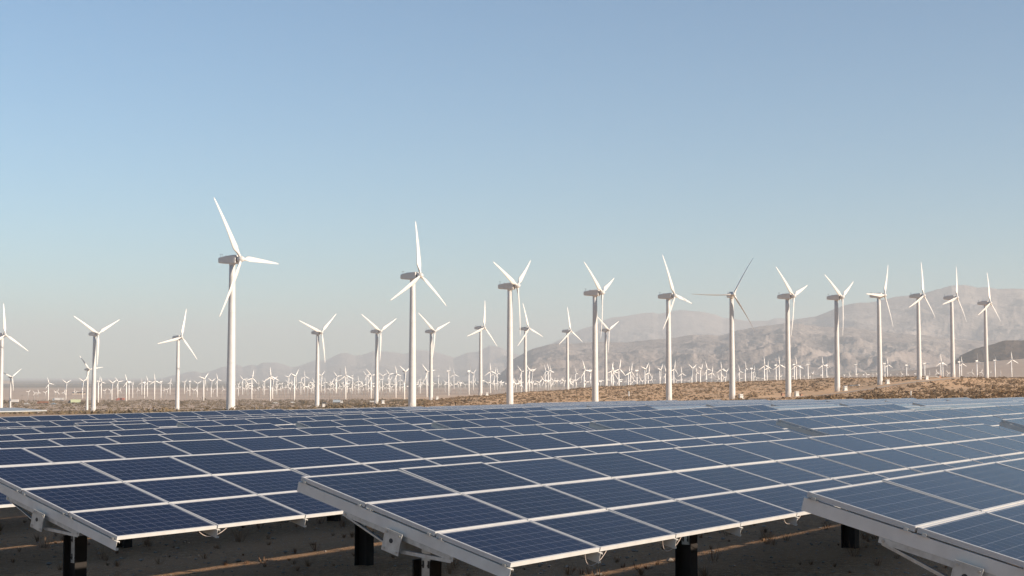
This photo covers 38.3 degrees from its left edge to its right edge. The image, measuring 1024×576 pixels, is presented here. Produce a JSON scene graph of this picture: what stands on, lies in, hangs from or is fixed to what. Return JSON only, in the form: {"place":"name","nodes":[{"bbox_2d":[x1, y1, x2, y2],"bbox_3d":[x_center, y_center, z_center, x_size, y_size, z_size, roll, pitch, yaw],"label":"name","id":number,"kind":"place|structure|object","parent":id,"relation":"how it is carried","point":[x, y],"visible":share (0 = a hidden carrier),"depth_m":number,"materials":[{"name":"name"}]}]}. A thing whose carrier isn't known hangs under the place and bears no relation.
{"place":"outdoors","nodes":[
{"label":"outdoors","id":0,"kind":"place"},
{"bbox_2d":[255,396,417,397],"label":"path","id":1,"kind":"structure","parent":0,"point":[296,397],"depth_m":2219.53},
{"bbox_2d":[159,345,518,380],"bbox_3d":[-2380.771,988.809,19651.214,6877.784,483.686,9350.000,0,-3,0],"label":"mountains","id":2,"kind":"structure","parent":0,"point":[494,357],"depth_m":18051.29,"materials":[{"name":"grey stone"}]},
{"bbox_2d":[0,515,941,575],"bbox_3d":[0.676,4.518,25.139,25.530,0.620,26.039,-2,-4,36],"label":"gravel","id":3,"kind":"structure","parent":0,"point":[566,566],"depth_m":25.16,"materials":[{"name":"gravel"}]},
{"bbox_2d":[0,359,1023,575],"bbox_3d":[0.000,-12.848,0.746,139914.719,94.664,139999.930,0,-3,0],"label":"ground","id":4,"kind":"structure","parent":0,"point":[736,548],"depth_m":27.37,"materials":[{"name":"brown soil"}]},
{"bbox_2d":[3,369,20,407],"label":"wind turbine","id":5,"kind":"object","parent":4,"relation":"on","point":[9,376],"visible":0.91,"depth_m":987.01,"materials":[{"name":"white paint"}]},
{"bbox_2d":[0,303,27,407],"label":"wind turbine","id":6,"kind":"object","parent":4,"relation":"on","point":[3,335],"visible":0.94,"depth_m":962.92,"materials":[{"name":"white paint"}]},
{"bbox_2d":[0,426,44,428],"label":"solar table","id":7,"kind":"object","parent":4,"relation":"on","point":[20,427],"visible":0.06,"depth_m":54.96,"materials":[{"name":"metal"}]},
{"bbox_2d":[0,408,46,413],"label":"canopy","id":8,"kind":"object","parent":4,"relation":"on","point":[14,410],"visible":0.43,"depth_m":265.01,"materials":[{"name":"metal"}]},
{"bbox_2d":[68,399,80,403],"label":"lorry","id":9,"kind":"object","parent":4,"relation":"on","point":[77,401],"visible":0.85,"depth_m":1550.54,"materials":[{"name":"beige paint"}]},
{"bbox_2d":[0,423,159,434],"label":"solar table","id":10,"kind":"object","parent":4,"relation":"on","point":[31,430],"visible":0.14,"depth_m":49.35,"materials":[{"name":"glass"}]},
{"bbox_2d":[81,358,101,409],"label":"wind turbine","id":11,"kind":"object","parent":4,"relation":"on","point":[87,369],"visible":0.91,"depth_m":956.92,"materials":[{"name":"white paint"}]},
{"bbox_2d":[74,316,119,411],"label":"wind turbine","id":12,"kind":"object","parent":4,"relation":"on","point":[94,333],"visible":0.98,"depth_m":949.22,"materials":[{"name":"white paint"}]},
{"bbox_2d":[0,423,283,440],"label":"solar table","id":13,"kind":"object","parent":4,"relation":"on","point":[103,433],"visible":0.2,"depth_m":44.13,"materials":[{"name":"glass"}]},
{"bbox_2d":[0,409,289,421],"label":"solar table","id":14,"kind":"object","parent":4,"relation":"on","point":[132,415],"visible":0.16,"depth_m":73.98,"materials":[{"name":"metal"}]},
{"bbox_2d":[157,309,196,408],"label":"wind turbine","id":15,"kind":"object","parent":4,"relation":"on","point":[177,338],"visible":0.97,"depth_m":1012.71,"materials":[{"name":"white paint"}]},
{"bbox_2d":[0,411,360,426],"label":"solar table","id":16,"kind":"object","parent":4,"relation":"on","point":[43,423],"visible":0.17,"depth_m":65.15,"materials":[{"name":"metal"}]},
{"bbox_2d":[199,374,207,399],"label":"wind turbine","id":17,"kind":"object","parent":4,"relation":"on","point":[203,384],"visible":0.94,"depth_m":1873.53,"materials":[{"name":"grey metal"}]},
{"bbox_2d":[0,423,424,448],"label":"solar table","id":18,"kind":"object","parent":4,"relation":"on","point":[188,436],"visible":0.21,"depth_m":38.41,"materials":[{"name":"glass"}]},
{"bbox_2d":[0,397,426,413],"bbox_3d":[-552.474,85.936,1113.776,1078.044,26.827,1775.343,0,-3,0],"label":"desert scrub","id":19,"kind":"object","parent":4,"relation":"on","point":[356,403],"visible":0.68,"depth_m":1173.36,"materials":[{"name":"brown plant"}]},
{"bbox_2d":[214,198,277,409],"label":"wind turbine","id":20,"kind":"object","parent":4,"relation":"on","point":[233,260],"visible":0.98,"depth_m":482.72,"materials":[{"name":"white paint"}]},
{"bbox_2d":[246,371,256,398],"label":"wind turbine","id":21,"kind":"object","parent":4,"relation":"on","point":[251,378],"visible":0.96,"depth_m":2032.47,"materials":[{"name":"grey metal"}]},
{"bbox_2d":[73,409,448,427],"bbox_3d":[-8.996,6.717,65.544,2.929,2.228,23.391,-2,-4,36],"label":"solar table","id":22,"kind":"object","parent":4,"relation":"on","point":[169,423],"visible":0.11,"depth_m":61.87,"materials":[{"name":"metal"}]},
{"bbox_2d":[264,369,277,400],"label":"wind turbine","id":23,"kind":"object","parent":4,"relation":"on","point":[270,384],"visible":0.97,"depth_m":1845.81,"materials":[{"name":"grey metal"}]},
{"bbox_2d":[0,423,589,547],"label":"solar table","id":24,"kind":"object","parent":4,"relation":"on","point":[39,455],"visible":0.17,"depth_m":31.05,"materials":[{"name":"glass"}]},
{"bbox_2d":[292,371,297,400],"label":"wind turbine","id":25,"kind":"object","parent":4,"relation":"on","point":[293,375],"visible":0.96,"depth_m":1857.82,"materials":[{"name":"grey metal"}]},
{"bbox_2d":[299,314,335,406],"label":"wind turbine","id":26,"kind":"object","parent":4,"relation":"on","point":[316,332],"visible":0.95,"depth_m":983.55,"materials":[{"name":"white paint"}]},
{"bbox_2d":[285,408,404,412],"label":"solar table","id":27,"kind":"object","parent":4,"relation":"on","point":[345,410],"visible":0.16,"depth_m":104.02,"materials":[{"name":"metal"}]},
{"bbox_2d":[340,368,352,398],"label":"wind turbine","id":28,"kind":"object","parent":4,"relation":"on","point":[345,381],"visible":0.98,"depth_m":1988.45,"materials":[{"name":"grey metal"}]},
{"bbox_2d":[293,406,421,409],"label":"solar table","id":29,"kind":"object","parent":4,"relation":"on","point":[374,407],"visible":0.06,"depth_m":134.61,"materials":[{"name":"metal"}]},
{"bbox_2d":[176,407,549,428],"bbox_3d":[-4.234,6.373,62.195,2.929,2.312,23.391,-2,-4,36],"label":"solar table","id":30,"kind":"object","parent":4,"relation":"on","point":[286,422],"visible":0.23,"depth_m":59.77,"materials":[{"name":"metal"}]},
{"bbox_2d":[366,369,374,397],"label":"wind turbine","id":31,"kind":"object","parent":4,"relation":"on","point":[370,380],"visible":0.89,"depth_m":2062.30,"materials":[{"name":"grey metal"}]},
{"bbox_2d":[361,314,396,403],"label":"wind turbine","id":32,"kind":"object","parent":4,"relation":"on","point":[376,330],"visible":1,"depth_m":1019.26,"materials":[{"name":"white paint"}]},
{"bbox_2d":[235,379,570,394],"bbox_3d":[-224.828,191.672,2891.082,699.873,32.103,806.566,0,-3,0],"label":"distant turbines","id":33,"kind":"object","parent":4,"relation":"on","point":[330,383],"visible":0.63,"depth_m":2838.32,"materials":[{"name":"grey metal"}]},
{"bbox_2d":[0,421,808,575],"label":"solar table","id":34,"kind":"object","parent":4,"relation":"on","point":[109,503],"visible":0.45,"depth_m":21.50,"materials":[{"name":"glass"}]},
{"bbox_2d":[400,366,408,398],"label":"wind turbine","id":35,"kind":"object","parent":4,"relation":"on","point":[404,371],"visible":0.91,"depth_m":1960.87,"materials":[{"name":"grey metal"}]},
{"bbox_2d":[390,221,445,406],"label":"wind turbine","id":36,"kind":"object","parent":4,"relation":"on","point":[413,277],"visible":0.97,"depth_m":554.99,"materials":[{"name":"white paint"}]},
{"bbox_2d":[423,366,433,396],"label":"wind turbine","id":37,"kind":"object","parent":4,"relation":"on","point":[426,371],"visible":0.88,"depth_m":2190.48,"materials":[{"name":"grey metal"}]},
{"bbox_2d":[419,314,449,399],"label":"wind turbine","id":38,"kind":"object","parent":4,"relation":"on","point":[431,331],"visible":0.96,"depth_m":1075.35,"materials":[{"name":"white paint"}]},
{"bbox_2d":[401,406,473,408],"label":"solar table","id":39,"kind":"object","parent":4,"relation":"on","point":[435,407],"visible":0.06,"depth_m":131.34,"materials":[{"name":"metal"}]},
{"bbox_2d":[446,364,450,395],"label":"wind turbine","id":40,"kind":"object","parent":4,"relation":"on","point":[448,371],"visible":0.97,"depth_m":2379.30,"materials":[{"name":"grey metal"}]},
{"bbox_2d":[405,405,524,409],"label":"solar table","id":41,"kind":"object","parent":4,"relation":"on","point":[462,407],"visible":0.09,"depth_m":124.79,"materials":[{"name":"metal"}]},
{"bbox_2d":[466,370,472,394],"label":"wind turbine","id":42,"kind":"object","parent":4,"relation":"on","point":[468,371],"visible":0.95,"depth_m":2488.54,"materials":[{"name":"grey metal"}]},
{"bbox_2d":[295,406,657,429],"bbox_3d":[0.613,6.066,58.722,2.929,2.362,23.391,-2,-4,36],"label":"solar table","id":43,"kind":"object","parent":4,"relation":"on","point":[424,422],"visible":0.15,"depth_m":56.41,"materials":[{"name":"photovoltaic glass"},{"name":"aluminium"},{"name":"galvanised steel"}]},
{"bbox_2d":[468,306,496,395],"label":"wind turbine","id":44,"kind":"object","parent":4,"relation":"on","point":[479,329],"visible":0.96,"depth_m":1084.95,"materials":[{"name":"white paint"}]},
{"bbox_2d":[486,366,495,392],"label":"wind turbine","id":45,"kind":"object","parent":4,"relation":"on","point":[490,371],"visible":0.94,"depth_m":2742.50,"materials":[{"name":"grey metal"}]},
{"bbox_2d":[430,403,567,406],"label":"solar table","id":46,"kind":"object","parent":4,"relation":"on","point":[505,404],"visible":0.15,"depth_m":150.89,"materials":[{"name":"metal"}]},
{"bbox_2d":[422,405,584,409],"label":"solar table","id":47,"kind":"object","parent":4,"relation":"on","point":[568,406],"visible":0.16,"depth_m":123.99,"materials":[{"name":"metal"}]},
{"bbox_2d":[494,260,530,403],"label":"wind turbine","id":48,"kind":"object","parent":4,"relation":"on","point":[511,286],"visible":0.96,"depth_m":611.85,"materials":[{"name":"white paint"}]},
{"bbox_2d":[518,367,527,391],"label":"wind turbine","id":49,"kind":"object","parent":4,"relation":"on","point":[521,380],"visible":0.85,"depth_m":2868.68,"materials":[{"name":"grey metal"}]},
{"bbox_2d":[518,305,542,391],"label":"wind turbine","id":50,"kind":"object","parent":4,"relation":"on","point":[526,329],"visible":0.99,"depth_m":1167.50,"materials":[{"name":"white paint"}]},
{"bbox_2d":[527,366,534,390],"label":"wind turbine","id":51,"kind":"object","parent":4,"relation":"on","point":[529,370],"visible":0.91,"depth_m":2975.94,"materials":[{"name":"grey metal"}]},
{"bbox_2d":[491,403,604,405],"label":"solar table","id":52,"kind":"object","parent":4,"relation":"on","point":[549,404],"visible":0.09,"depth_m":146.24,"materials":[{"name":"glass"}]},
{"bbox_2d":[559,308,580,389],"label":"wind turbine","id":53,"kind":"object","parent":4,"relation":"on","point":[567,331],"visible":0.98,"depth_m":1263.76,"materials":[{"name":"white paint"}]},
{"bbox_2d":[526,401,621,403],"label":"solar table","id":54,"kind":"object","parent":4,"relation":"on","point":[577,402],"visible":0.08,"depth_m":171.26,"materials":[{"name":"glass"}]},
{"bbox_2d":[548,406,622,409],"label":"solar table","id":55,"kind":"object","parent":4,"relation":"on","point":[574,408],"visible":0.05,"depth_m":117.02,"materials":[{"name":"metal"}]},
{"bbox_2d":[581,363,590,387],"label":"wind turbine","id":56,"kind":"object","parent":4,"relation":"on","point":[583,370],"visible":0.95,"depth_m":1860.69,"materials":[{"name":"grey metal"}]},
{"bbox_2d":[532,402,661,406],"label":"solar table","id":57,"kind":"object","parent":4,"relation":"on","point":[585,405],"visible":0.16,"depth_m":142.68,"materials":[{"name":"glass"}]},
{"bbox_2d":[584,262,613,401],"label":"wind turbine","id":58,"kind":"object","parent":4,"relation":"on","point":[598,291],"visible":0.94,"depth_m":658.61,"materials":[{"name":"white paint"}]},
{"bbox_2d":[431,404,778,430],"bbox_3d":[5.431,5.726,55.074,2.929,2.365,23.391,-2,-4,36],"label":"solar table","id":59,"kind":"object","parent":4,"relation":"on","point":[582,420],"visible":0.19,"depth_m":52.94,"materials":[{"name":"photovoltaic glass"},{"name":"aluminium"},{"name":"galvanised steel"}]},
{"bbox_2d":[597,316,618,386],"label":"wind turbine","id":60,"kind":"object","parent":4,"relation":"on","point":[606,330],"visible":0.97,"depth_m":1312.60,"materials":[{"name":"white paint"}]},
{"bbox_2d":[615,361,624,385],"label":"wind turbine","id":61,"kind":"object","parent":4,"relation":"on","point":[618,369],"visible":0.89,"depth_m":1865.84,"materials":[{"name":"grey metal"}]},
{"bbox_2d":[571,400,677,403],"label":"solar table","id":62,"kind":"object","parent":4,"relation":"on","point":[628,401],"visible":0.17,"depth_m":170.12,"materials":[{"name":"glass"}]},
{"bbox_2d":[586,402,713,406],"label":"solar table","id":63,"kind":"object","parent":4,"relation":"on","point":[616,405],"visible":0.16,"depth_m":135.79,"materials":[{"name":"metal"}]},
{"bbox_2d":[297,424,1023,575],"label":"solar table","id":64,"kind":"object","parent":4,"relation":"on","point":[499,518],"visible":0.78,"depth_m":18.69,"materials":[{"name":"photovoltaic glass"},{"name":"aluminium"},{"name":"galvanised steel"}]},
{"bbox_2d":[620,400,720,402],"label":"solar table","id":65,"kind":"object","parent":4,"relation":"on","point":[670,401],"visible":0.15,"depth_m":165.39,"materials":[{"name":"glass"}]},
{"bbox_2d":[658,254,691,399],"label":"wind turbine","id":66,"kind":"object","parent":4,"relation":"on","point":[669,296],"visible":0.99,"depth_m":702.36,"materials":[{"name":"white paint"}]},
{"bbox_2d":[652,406,703,408],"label":"solar table","id":67,"kind":"object","parent":4,"relation":"on","point":[677,407],"visible":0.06,"depth_m":118.96,"materials":[{"name":"metal"}]},
{"bbox_2d":[645,401,766,406],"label":"solar table","id":68,"kind":"object","parent":4,"relation":"on","point":[673,405],"visible":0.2,"depth_m":132.67,"materials":[{"name":"glass"}]},
{"bbox_2d":[658,405,772,409],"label":"solar table","id":69,"kind":"object","parent":4,"relation":"on","point":[696,407],"visible":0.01,"depth_m":107.49,"materials":[{"name":"metal"}]},
{"bbox_2d":[666,399,765,402],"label":"solar table","id":70,"kind":"object","parent":4,"relation":"on","point":[716,401],"visible":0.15,"depth_m":161.93,"materials":[{"name":"glass"}]},
{"bbox_2d":[416,375,1023,406],"bbox_3d":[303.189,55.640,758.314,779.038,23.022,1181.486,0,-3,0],"label":"desert scrub","id":71,"kind":"object","parent":4,"relation":"on","point":[870,394],"visible":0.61,"depth_m":837.36,"materials":[{"name":"brown plant"}]},
{"bbox_2d":[696,260,754,398],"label":"wind turbine","id":72,"kind":"object","parent":4,"relation":"on","point":[731,296],"visible":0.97,"depth_m":711.34,"materials":[{"name":"white paint"}]},
{"bbox_2d":[589,404,916,436],"bbox_3d":[10.213,5.380,51.169,2.929,2.360,23.391,-2,-4,36],"label":"solar table","id":73,"kind":"object","parent":4,"relation":"on","point":[772,417],"visible":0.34,"depth_m":49.25,"materials":[{"name":"photovoltaic glass"},{"name":"aluminium"},{"name":"galvanised steel"}]},
{"bbox_2d":[706,401,824,406],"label":"solar table","id":74,"kind":"object","parent":4,"relation":"on","point":[737,404],"visible":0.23,"depth_m":130.16,"materials":[{"name":"glass"}]},
{"bbox_2d":[723,399,813,401],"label":"solar table","id":75,"kind":"object","parent":4,"relation":"on","point":[771,400],"visible":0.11,"depth_m":160.32,"materials":[{"name":"glass"}]},
{"bbox_2d":[773,360,783,379],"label":"wind turbine","id":76,"kind":"object","parent":4,"relation":"on","point":[779,370],"visible":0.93,"depth_m":1803.50,"materials":[{"name":"grey metal"}]},
{"bbox_2d":[776,267,807,396],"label":"wind turbine","id":77,"kind":"object","parent":4,"relation":"on","point":[788,296],"visible":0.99,"depth_m":736.57,"materials":[{"name":"white paint"}]},
{"bbox_2d":[772,404,841,408],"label":"solar table","id":78,"kind":"object","parent":4,"relation":"on","point":[802,406],"visible":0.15,"depth_m":110.07,"materials":[{"name":"metal"}]},
{"bbox_2d":[771,399,859,401],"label":"solar table","id":79,"kind":"object","parent":4,"relation":"on","point":[816,400],"visible":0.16,"depth_m":155.10,"materials":[{"name":"glass"}]},
{"bbox_2d":[771,400,884,405],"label":"solar table","id":80,"kind":"object","parent":4,"relation":"on","point":[816,403],"visible":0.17,"depth_m":126.74,"materials":[{"name":"glass"}]},
{"bbox_2d":[824,274,853,391],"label":"wind turbine","id":81,"kind":"object","parent":4,"relation":"on","point":[836,298],"visible":0.98,"depth_m":787.61,"materials":[{"name":"white paint"}]},
{"bbox_2d":[779,404,918,409],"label":"solar table","id":82,"kind":"object","parent":4,"relation":"on","point":[906,405],"visible":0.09,"depth_m":109.76,"materials":[{"name":"metal"}]},
{"bbox_2d":[826,398,915,401],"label":"solar table","id":83,"kind":"object","parent":4,"relation":"on","point":[869,399],"visible":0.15,"depth_m":151.19,"materials":[{"name":"glass"}]},
{"bbox_2d":[867,267,892,384],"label":"wind turbine","id":84,"kind":"object","parent":4,"relation":"on","point":[878,296],"visible":0.99,"depth_m":829.84,"materials":[{"name":"white paint"}]},
{"bbox_2d":[839,400,944,405],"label":"solar table","id":85,"kind":"object","parent":4,"relation":"on","point":[876,403],"visible":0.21,"depth_m":123.16,"materials":[{"name":"glass"}]},
{"bbox_2d":[776,404,1023,435],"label":"solar table","id":86,"kind":"object","parent":4,"relation":"on","point":[993,416],"visible":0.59,"depth_m":44.38,"materials":[{"name":"photovoltaic glass"},{"name":"silicon"},{"name":"aluminium"}]},
{"bbox_2d":[800,389,1023,399],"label":"desert scrub","id":87,"kind":"object","parent":4,"relation":"on","point":[995,392],"visible":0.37,"depth_m":412.99,"materials":[{"name":"brown plant"}]},
{"bbox_2d":[801,458,1023,575],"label":"solar table","id":88,"kind":"object","parent":4,"relation":"on","point":[978,508],"visible":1,"depth_m":12.57,"materials":[{"name":"photovoltaic glass"},{"name":"silicon"},{"name":"aluminium"}]},
{"bbox_2d":[909,264,933,379],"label":"wind turbine","id":89,"kind":"object","parent":4,"relation":"on","point":[918,296],"visible":0.99,"depth_m":883.93,"materials":[{"name":"white paint"}]},
{"bbox_2d":[885,397,970,401],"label":"solar table","id":90,"kind":"object","parent":4,"relation":"on","point":[945,399],"visible":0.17,"depth_m":149.05,"materials":[{"name":"glass"}]},
{"bbox_2d":[914,407,956,410],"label":"solar table","id":91,"kind":"object","parent":4,"relation":"on","point":[917,409],"visible":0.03,"depth_m":81.96,"materials":[{"name":"metal"}]},
{"bbox_2d":[906,404,996,408],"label":"solar table","id":92,"kind":"object","parent":4,"relation":"on","point":[970,405],"visible":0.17,"depth_m":102.38,"materials":[{"name":"metal"}]},
{"bbox_2d":[942,268,966,376],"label":"wind turbine","id":93,"kind":"object","parent":4,"relation":"on","point":[951,298],"visible":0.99,"depth_m":932.09,"materials":[{"name":"white paint"}]},
{"bbox_2d":[912,399,1023,405],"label":"solar table","id":94,"kind":"object","parent":4,"relation":"on","point":[999,402],"visible":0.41,"depth_m":122.72,"materials":[{"name":"glass"}]},
{"bbox_2d":[972,354,982,376],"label":"wind turbine","id":95,"kind":"object","parent":4,"relation":"on","point":[976,365],"visible":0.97,"depth_m":1930.73,"materials":[{"name":"grey metal"}]},
{"bbox_2d":[946,397,1023,402],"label":"solar table","id":96,"kind":"object","parent":4,"relation":"on","point":[1020,399],"visible":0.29,"depth_m":148.37,"materials":[{"name":"glass"}]},
{"bbox_2d":[977,274,998,377],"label":"wind turbine","id":97,"kind":"object","parent":4,"relation":"on","point":[986,304],"visible":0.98,"depth_m":984.81,"materials":[{"name":"white paint"}]},
{"bbox_2d":[993,355,999,377],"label":"wind turbine","id":98,"kind":"object","parent":4,"relation":"on","point":[994,367],"visible":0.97,"depth_m":1988.60,"materials":[{"name":"grey metal"}]},
{"bbox_2d":[999,418,1023,432],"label":"solar table","id":99,"kind":"object","parent":4,"relation":"on","point":[1008,423],"visible":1,"depth_m":36.05,"materials":[{"name":"metal"}]},
{"bbox_2d":[0,0,1023,377],"label":"sky","id":100,"kind":"structure","parent":0,"point":[845,141],"materials":[{"name":"blue"}]},
{"bbox_2d":[552,310,791,343],"bbox_3d":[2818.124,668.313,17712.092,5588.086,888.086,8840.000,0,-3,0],"label":"mountains","id":101,"kind":"structure","parent":0,"point":[647,326],"depth_m":17890.10,"materials":[{"name":"grey stone"}]},
{"bbox_2d":[493,323,1000,384],"bbox_3d":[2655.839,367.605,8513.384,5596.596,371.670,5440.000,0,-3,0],"label":"mountains","id":102,"kind":"structure","parent":0,"point":[813,345],"depth_m":7621.62,"materials":[{"name":"grey stone"}]},
{"bbox_2d":[748,378,963,398],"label":"path","id":103,"kind":"structure","parent":0,"point":[878,387],"depth_m":780.70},
{"bbox_2d":[790,285,1023,340],"bbox_3d":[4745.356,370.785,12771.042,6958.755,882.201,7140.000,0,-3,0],"label":"mountains","id":104,"kind":"structure","parent":0,"point":[1008,306],"depth_m":12505.30,"materials":[{"name":"grey stone"}]},
{"bbox_2d":[948,340,1023,364],"bbox_3d":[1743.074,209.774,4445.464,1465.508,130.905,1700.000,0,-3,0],"label":"hills","id":105,"kind":"structure","parent":0,"point":[1002,350],"depth_m":4448.16,"materials":[{"name":"grey stone"}]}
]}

